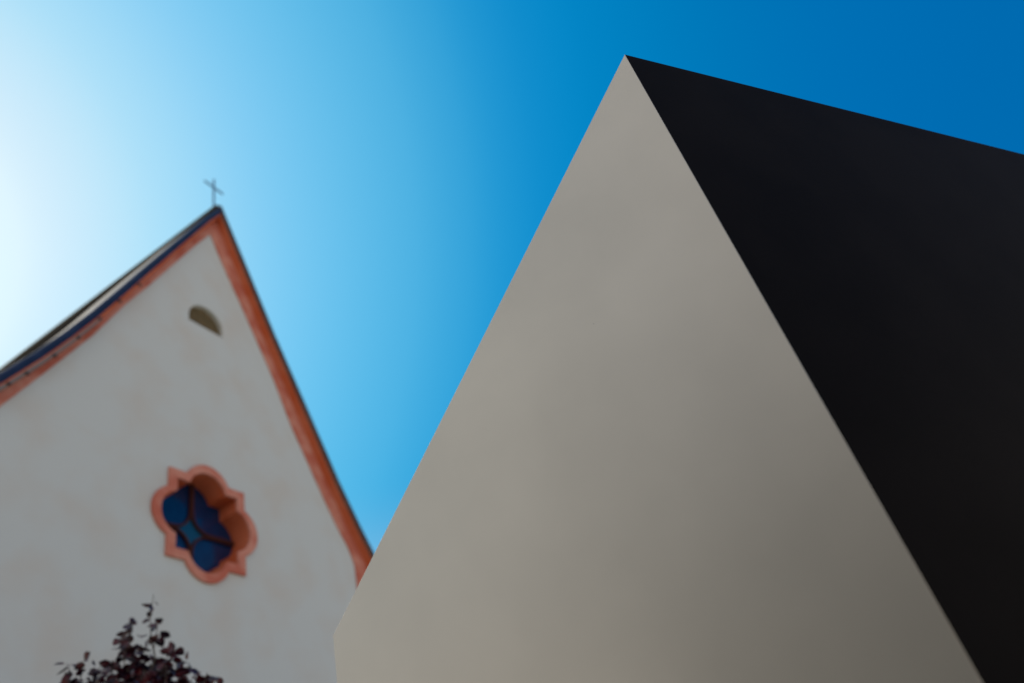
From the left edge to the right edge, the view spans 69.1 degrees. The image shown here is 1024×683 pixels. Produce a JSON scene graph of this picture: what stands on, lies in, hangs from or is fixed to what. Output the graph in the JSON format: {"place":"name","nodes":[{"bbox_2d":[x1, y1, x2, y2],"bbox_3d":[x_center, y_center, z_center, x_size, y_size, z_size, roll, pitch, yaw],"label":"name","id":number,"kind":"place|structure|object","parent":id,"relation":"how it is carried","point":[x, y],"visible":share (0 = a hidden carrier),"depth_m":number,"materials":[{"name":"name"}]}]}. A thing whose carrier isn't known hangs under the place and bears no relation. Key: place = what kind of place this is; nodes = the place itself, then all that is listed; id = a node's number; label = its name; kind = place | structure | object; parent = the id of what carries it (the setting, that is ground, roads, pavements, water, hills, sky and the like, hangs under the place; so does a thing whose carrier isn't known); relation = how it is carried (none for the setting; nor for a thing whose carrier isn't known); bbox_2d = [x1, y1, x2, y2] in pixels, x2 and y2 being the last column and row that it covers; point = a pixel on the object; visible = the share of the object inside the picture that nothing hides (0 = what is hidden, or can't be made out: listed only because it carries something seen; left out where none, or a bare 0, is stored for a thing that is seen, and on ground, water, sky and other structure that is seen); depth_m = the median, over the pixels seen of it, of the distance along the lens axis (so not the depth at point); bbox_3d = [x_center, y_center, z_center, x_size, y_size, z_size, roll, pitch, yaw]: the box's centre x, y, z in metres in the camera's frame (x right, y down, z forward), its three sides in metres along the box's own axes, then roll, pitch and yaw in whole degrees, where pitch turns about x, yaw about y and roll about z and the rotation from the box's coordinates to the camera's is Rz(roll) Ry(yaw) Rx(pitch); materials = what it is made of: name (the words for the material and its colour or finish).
{"place":"outdoors","nodes":[
{"label":"outdoors","id":0,"kind":"place"},
{"bbox_2d":[54,594,223,682],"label":"purple tree","id":1,"kind":"object","parent":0,"point":[134,670],"visible":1,"depth_m":7.86,"materials":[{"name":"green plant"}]},
{"bbox_2d":[0,205,373,682],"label":"church","id":2,"kind":"structure","parent":0,"point":[160,440],"depth_m":16.41,"materials":[{"name":"paint"}]},
{"bbox_2d":[151,465,257,583],"bbox_3d":[-6.919,4.101,16.415,0.620,2.832,2.832,-31,-40,16],"label":"quatrefoil window","id":3,"kind":"structure","parent":2,"relation":"in","point":[205,524],"depth_m":16.76,"materials":[{"name":"glass"}]},
{"bbox_2d":[204,179,222,205],"bbox_3d":[-9.543,-4.721,23.800,0.044,1.491,0.744,-31,-40,16],"label":"roof cross","id":4,"kind":"object","parent":2,"relation":"on","point":[213,187],"visible":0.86,"depth_m":23.89,"materials":[{"name":"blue metal"}]},
{"bbox_2d":[0,0,1023,552],"label":"sky","id":5,"kind":"structure","parent":0,"point":[385,172],"materials":[{"name":"blue"}]},
{"bbox_2d":[333,55,1023,682],"bbox_3d":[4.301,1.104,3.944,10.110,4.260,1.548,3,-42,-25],"label":"modern building","id":6,"kind":"structure","parent":0,"point":[739,395],"depth_m":2.34,"materials":[{"name":"grey concrete"}]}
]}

